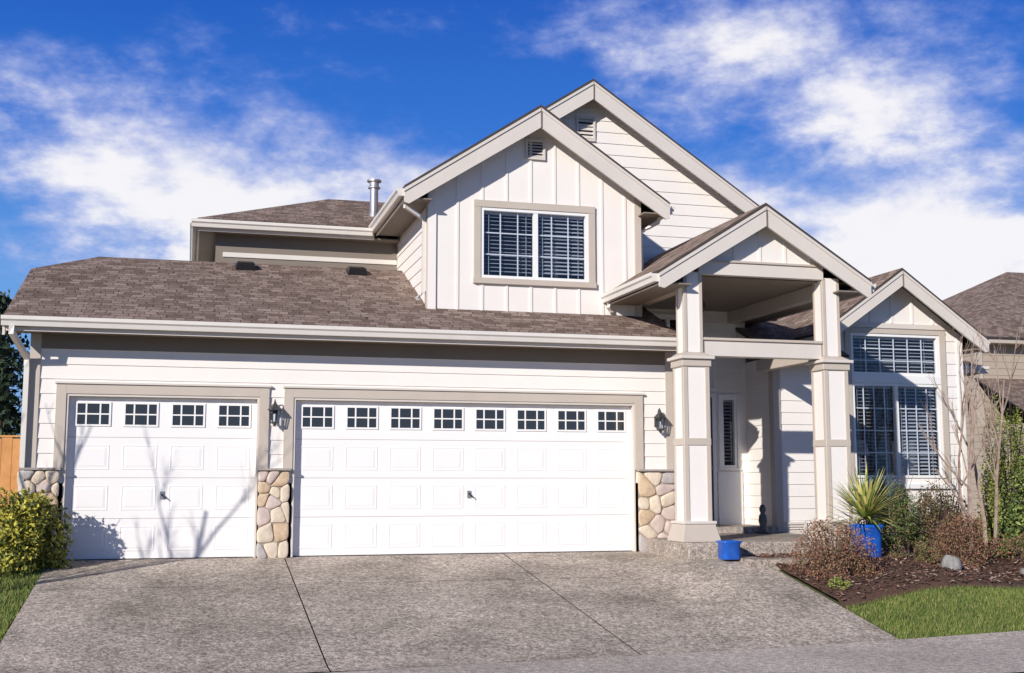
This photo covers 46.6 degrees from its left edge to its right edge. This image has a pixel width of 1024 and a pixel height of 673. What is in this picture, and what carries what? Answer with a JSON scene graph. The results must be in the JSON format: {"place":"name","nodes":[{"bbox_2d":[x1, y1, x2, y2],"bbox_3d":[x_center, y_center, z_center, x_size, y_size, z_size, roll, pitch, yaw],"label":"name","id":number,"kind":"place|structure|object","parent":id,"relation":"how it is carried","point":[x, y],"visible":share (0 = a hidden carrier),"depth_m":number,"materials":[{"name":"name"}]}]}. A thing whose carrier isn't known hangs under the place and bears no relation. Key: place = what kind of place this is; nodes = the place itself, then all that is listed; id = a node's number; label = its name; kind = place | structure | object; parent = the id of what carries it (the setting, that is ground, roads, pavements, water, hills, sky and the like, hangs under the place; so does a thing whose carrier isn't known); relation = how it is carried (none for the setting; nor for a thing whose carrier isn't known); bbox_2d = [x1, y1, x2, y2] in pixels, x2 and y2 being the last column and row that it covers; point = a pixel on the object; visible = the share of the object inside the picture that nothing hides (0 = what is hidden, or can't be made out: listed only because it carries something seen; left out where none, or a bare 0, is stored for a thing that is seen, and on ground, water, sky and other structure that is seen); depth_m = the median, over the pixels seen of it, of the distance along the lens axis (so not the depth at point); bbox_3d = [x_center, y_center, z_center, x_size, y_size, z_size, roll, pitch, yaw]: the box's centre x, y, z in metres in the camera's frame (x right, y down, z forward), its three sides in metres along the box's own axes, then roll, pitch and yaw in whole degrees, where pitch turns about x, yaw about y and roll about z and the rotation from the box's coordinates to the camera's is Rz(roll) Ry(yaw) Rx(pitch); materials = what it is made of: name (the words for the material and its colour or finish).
{"place":"outdoors","nodes":[
{"label":"outdoors","id":0,"kind":"place"},
{"bbox_2d":[0,564,43,642],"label":"lawn","id":1,"kind":"structure","parent":0,"point":[18,603],"depth_m":13.55,"materials":[{"name":"green plant"}]},
{"bbox_2d":[0,551,897,672],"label":"driveway","id":2,"kind":"structure","parent":0,"point":[313,614],"depth_m":13.20,"materials":[{"name":"concrete"}]},
{"bbox_2d":[716,540,741,559],"bbox_3d":[2.883,2.834,15.789,0.300,0.240,0.300,2,-7,-15],"label":"blue planter pot","id":3,"kind":"object","parent":2,"relation":"on","point":[728,549],"visible":1,"depth_m":15.67,"materials":[{"name":"ceramic"}]},
{"bbox_2d":[0,519,1023,672],"bbox_3d":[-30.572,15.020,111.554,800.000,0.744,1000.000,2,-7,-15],"label":"ground","id":4,"kind":"structure","parent":0,"point":[829,597],"depth_m":14.44,"materials":[{"name":"brown soil"}]},
{"bbox_2d":[0,435,20,527],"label":"wooden fence","id":5,"kind":"object","parent":4,"relation":"on","point":[9,451],"visible":0.18,"depth_m":16.49,"materials":[{"name":"brown wood"}]},
{"bbox_2d":[4,338,22,443],"bbox_3d":[-12.008,1.882,27.104,3.689,5.629,3.864,5,-9,-36],"label":"conifer tree","id":6,"kind":"object","parent":4,"relation":"on","point":[16,401],"visible":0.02,"depth_m":27.15,"materials":[{"name":"green plant"}]},
{"bbox_2d":[0,290,29,483],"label":"conifer tree","id":7,"kind":"object","parent":4,"relation":"on","point":[8,359],"visible":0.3,"depth_m":24.15,"materials":[{"name":"green plant"}]},
{"bbox_2d":[0,480,73,578],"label":"yellow green shrub","id":8,"kind":"object","parent":4,"relation":"on","point":[25,526],"visible":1,"depth_m":14.65,"materials":[{"name":"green plant"}]},
{"bbox_2d":[36,100,962,554],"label":"walls","id":9,"kind":"structure","parent":4,"relation":"on","point":[562,174],"depth_m":18.31,"materials":[{"name":"beige paint"}]},
{"bbox_2d":[268,399,281,426],"bbox_3d":[-3.236,1.043,16.218,0.200,0.379,0.205,2,-7,-15],"label":"wall lantern","id":10,"kind":"object","parent":9,"relation":"attached to","point":[274,408],"depth_m":16.18,"materials":[{"name":"brown metal"}]},
{"bbox_2d":[17,468,674,563],"bbox_3d":[-2.029,2.583,16.665,9.160,1.450,0.564,2,-7,-15],"label":"stone veneer","id":11,"kind":"object","parent":9,"relation":"attached to","point":[656,501],"visible":0.63,"depth_m":16.14,"materials":[{"name":"beige stone"}]},
{"bbox_2d":[7,197,980,375],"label":"soffits","id":12,"kind":"object","parent":9,"relation":"on","point":[723,294],"visible":0.48,"depth_m":17.63,"materials":[{"name":"paint"}]},
{"bbox_2d":[1,179,988,505],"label":"gutters and downspouts","id":13,"kind":"object","parent":9,"relation":"attached to","point":[375,225],"visible":0.69,"depth_m":16.62,"materials":[{"name":"metal"}]},
{"bbox_2d":[3,78,988,365],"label":"roof shingles","id":14,"kind":"object","parent":9,"relation":"on","point":[183,290],"visible":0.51,"depth_m":17.69,"materials":[{"name":"tile"}]},
{"bbox_2d":[2,81,989,360],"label":"fascia boards","id":15,"kind":"object","parent":9,"relation":"attached to","point":[700,261],"visible":0.75,"depth_m":18.06,"materials":[{"name":"paint"}]},
{"bbox_2d":[25,188,967,560],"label":"trim boards","id":16,"kind":"object","parent":9,"relation":"attached to","point":[259,394],"depth_m":17.63,"materials":[{"name":"beige paint"}]},
{"bbox_2d":[63,397,256,560],"bbox_3d":[-4.679,1.894,15.913,2.428,2.137,0.098,2,-7,-15],"label":"garage door single","id":17,"kind":"object","parent":16,"relation":"attached to","point":[160,478],"visible":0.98,"depth_m":15.91,"materials":[{"name":"white metal"}]},
{"bbox_2d":[293,401,631,556],"bbox_3d":[-0.616,2.027,17.008,4.948,2.137,0.098,2,-7,-15],"label":"garage door","id":18,"kind":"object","parent":16,"relation":"attached to","point":[388,478],"visible":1,"depth_m":16.98,"materials":[{"name":"white metal"}]},
{"bbox_2d":[481,207,588,281],"bbox_3d":[0.274,-1.367,18.559,1.720,1.090,0.645,2,-7,-15],"label":"bedroom window","id":19,"kind":"structure","parent":9,"relation":"attached to","point":[533,244],"depth_m":18.67,"materials":[{"name":"glass"}]},
{"bbox_2d":[525,138,544,160],"bbox_3d":[0.358,-2.898,18.433,0.320,0.320,0.043,2,-7,-15],"label":"gable vent","id":20,"kind":"object","parent":9,"relation":"attached to","point":[538,149],"visible":1,"depth_m":18.43,"materials":[{"name":"beige paint"}]},
{"bbox_2d":[576,115,595,141],"bbox_3d":[1.284,-3.625,20.737,0.350,0.440,0.043,2,-7,-15],"label":"gable vent","id":21,"kind":"object","parent":9,"relation":"attached to","point":[584,122],"visible":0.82,"depth_m":20.74,"materials":[{"name":"beige paint"}]},
{"bbox_2d":[654,408,665,432],"bbox_3d":[2.197,1.252,17.679,0.200,0.379,0.205,2,-7,-15],"label":"wall lantern","id":22,"kind":"object","parent":9,"relation":"attached to","point":[658,416],"depth_m":17.64,"materials":[{"name":"brown metal"}]},
{"bbox_2d":[657,316,675,329],"bbox_3d":[2.575,-0.081,20.473,1.180,0.440,0.645,2,-7,-15],"label":"entry transom window","id":23,"kind":"structure","parent":9,"relation":"attached to","point":[671,321],"depth_m":20.21,"materials":[{"name":"glass"}]},
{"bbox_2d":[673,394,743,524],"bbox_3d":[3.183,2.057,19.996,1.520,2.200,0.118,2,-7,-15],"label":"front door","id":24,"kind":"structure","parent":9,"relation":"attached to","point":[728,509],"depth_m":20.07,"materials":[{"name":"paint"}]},
{"bbox_2d":[709,365,712,387],"bbox_3d":[2.855,0.702,20.454,1.000,0.400,0.645,2,-7,-15],"label":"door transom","id":25,"kind":"object","parent":9,"relation":"attached to","point":[711,377],"depth_m":20.27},
{"bbox_2d":[721,397,737,467],"bbox_3d":[3.613,1.670,20.543,0.290,1.200,0.645,2,-7,-15],"label":"entry sidelight","id":26,"kind":"object","parent":9,"relation":"attached to","point":[729,431],"visible":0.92,"depth_m":20.33,"materials":[{"name":"glass"}]},
{"bbox_2d":[785,522,806,533],"bbox_3d":[4.601,3.106,19.260,0.380,0.200,0.043,2,-7,-15],"label":"crawlspace vent","id":27,"kind":"object","parent":9,"relation":"attached to","point":[795,524],"visible":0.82,"depth_m":19.24,"materials":[{"name":"beige paint"}]},
{"bbox_2d":[851,333,939,375],"bbox_3d":[6.408,0.346,20.425,1.700,0.700,0.645,2,-7,-15],"label":"living room window","id":28,"kind":"structure","parent":9,"relation":"attached to","point":[893,354],"depth_m":20.37,"materials":[{"name":"glass"}]},
{"bbox_2d":[852,383,944,477],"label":"living room window","id":29,"kind":"structure","parent":9,"relation":"attached to","point":[889,438],"depth_m":20.24,"materials":[{"name":"glass"}]},
{"bbox_2d":[667,272,857,541],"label":"porch columns","id":30,"kind":"structure","parent":4,"relation":"on","point":[819,356],"depth_m":16.89,"materials":[{"name":"white wood"}]},
{"bbox_2d":[737,556,835,569],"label":"front walkway","id":31,"kind":"structure","parent":4,"relation":"on","point":[755,562],"depth_m":15.50,"materials":[{"name":"concrete"}]},
{"bbox_2d":[750,539,1023,607],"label":"garden bed","id":32,"kind":"object","parent":4,"relation":"on","point":[901,576],"visible":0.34,"depth_m":15.37,"materials":[{"name":"brown soil"}]},
{"bbox_2d":[783,516,886,580],"bbox_3d":[4.124,2.722,15.283,1.304,0.821,0.971,2,-7,-15],"label":"barberry shrub","id":33,"kind":"object","parent":32,"relation":"on","point":[845,558],"visible":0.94,"depth_m":15.16,"materials":[{"name":"brown plant"}]},
{"bbox_2d":[825,576,850,589],"bbox_3d":[4.009,3.027,14.556,0.360,0.210,0.245,2,-7,-15],"label":"shrub","id":34,"kind":"object","parent":32,"relation":"on","point":[837,581],"visible":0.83,"depth_m":14.53,"materials":[{"name":"green plant"}]},
{"bbox_2d":[808,462,918,557],"bbox_3d":[4.888,2.349,16.319,1.532,1.332,1.536,2,-7,-15],"label":"potted yucca","id":35,"kind":"object","parent":32,"relation":"on","point":[865,503],"visible":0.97,"depth_m":16.17,"materials":[{"name":"plant"}]},
{"bbox_2d":[867,519,889,548],"bbox_3d":[5.285,2.994,17.817,0.910,0.609,0.580,2,-7,-15],"label":"groundcover shrub","id":36,"kind":"object","parent":32,"relation":"on","point":[884,538],"visible":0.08,"depth_m":17.85,"materials":[{"name":"green plant"}]},
{"bbox_2d":[857,472,935,545],"bbox_3d":[6.045,2.722,18.820,1.392,1.278,0.819,2,-7,-15],"label":"hedge shrub","id":37,"kind":"object","parent":32,"relation":"on","point":[897,509],"visible":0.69,"depth_m":18.69,"materials":[{"name":"green plant"}]},
{"bbox_2d":[885,537,940,564],"bbox_3d":[5.493,2.960,16.321,0.747,0.423,0.600,-1,-7,4],"label":"shrub","id":38,"kind":"object","parent":32,"relation":"on","point":[921,552],"visible":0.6,"depth_m":16.23,"materials":[{"name":"green plant"}]},
{"bbox_2d":[904,476,979,543],"bbox_3d":[6.933,2.822,19.141,1.297,1.146,0.742,2,-7,-15],"label":"hedge shrub","id":39,"kind":"object","parent":32,"relation":"on","point":[935,512],"visible":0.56,"depth_m":19.05,"materials":[{"name":"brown plant"}]},
{"bbox_2d":[941,555,961,570],"bbox_3d":[5.933,3.104,16.047,0.272,0.316,0.193,-1,-7,11],"label":"garden rock","id":40,"kind":"object","parent":32,"relation":"on","point":[951,562],"visible":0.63,"depth_m":15.98,"materials":[{"name":"grey stone"}]},
{"bbox_2d":[927,509,993,567],"bbox_3d":[6.351,2.903,17.080,0.944,0.853,0.908,-5,-8,34],"label":"barberry shrub","id":41,"kind":"object","parent":32,"relation":"on","point":[966,543],"visible":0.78,"depth_m":16.98,"materials":[{"name":"brown plant"}]},
{"bbox_2d":[916,318,1023,548],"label":"young birch tree","id":42,"kind":"object","parent":32,"relation":"on","point":[971,414],"visible":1,"depth_m":18.63,"materials":[{"name":"brown plant"}]},
{"bbox_2d":[976,532,1023,559],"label":"groundcover shrub","id":43,"kind":"object","parent":32,"relation":"on","point":[1007,550],"visible":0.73,"depth_m":17.57,"materials":[{"name":"green plant"}]},
{"bbox_2d":[977,385,1023,540],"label":"cypress shrub","id":44,"kind":"object","parent":32,"relation":"on","point":[1015,444],"visible":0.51,"depth_m":19.55,"materials":[{"name":"green plant"}]},
{"bbox_2d":[992,455,1023,550],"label":"laurel shrub","id":45,"kind":"object","parent":32,"relation":"on","point":[1015,528],"visible":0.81,"depth_m":18.82,"materials":[{"name":"green plant"}]},
{"bbox_2d":[942,272,1023,519],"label":"neighbour house","id":46,"kind":"structure","parent":4,"relation":"on","point":[996,303],"depth_m":33.64,"materials":[{"name":"beige paint"}]},
{"bbox_2d":[0,0,1023,462],"label":"sky","id":47,"kind":"structure","parent":0,"point":[889,132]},
{"bbox_2d":[329,631,1023,672],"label":"sidewalk","id":48,"kind":"structure","parent":0,"point":[999,652],"depth_m":11.35,"materials":[{"name":"concrete"}]},
{"bbox_2d":[636,524,851,560],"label":"porch slab","id":49,"kind":"structure","parent":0,"point":[773,541],"depth_m":16.48,"materials":[{"name":"grey concrete"}]},
{"bbox_2d":[757,504,768,533],"bbox_3d":[3.985,2.898,18.880,0.180,0.460,0.175,2,-7,-15],"label":"garden statue","id":50,"kind":"object","parent":49,"relation":"on","point":[762,520],"visible":1,"depth_m":18.83,"materials":[{"name":"grey stone"}]},
{"bbox_2d":[842,584,1023,638],"bbox_3d":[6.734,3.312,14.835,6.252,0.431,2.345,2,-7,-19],"label":"lawn","id":51,"kind":"structure","parent":0,"point":[998,592],"depth_m":13.85,"materials":[{"name":"green plant"}]}
]}

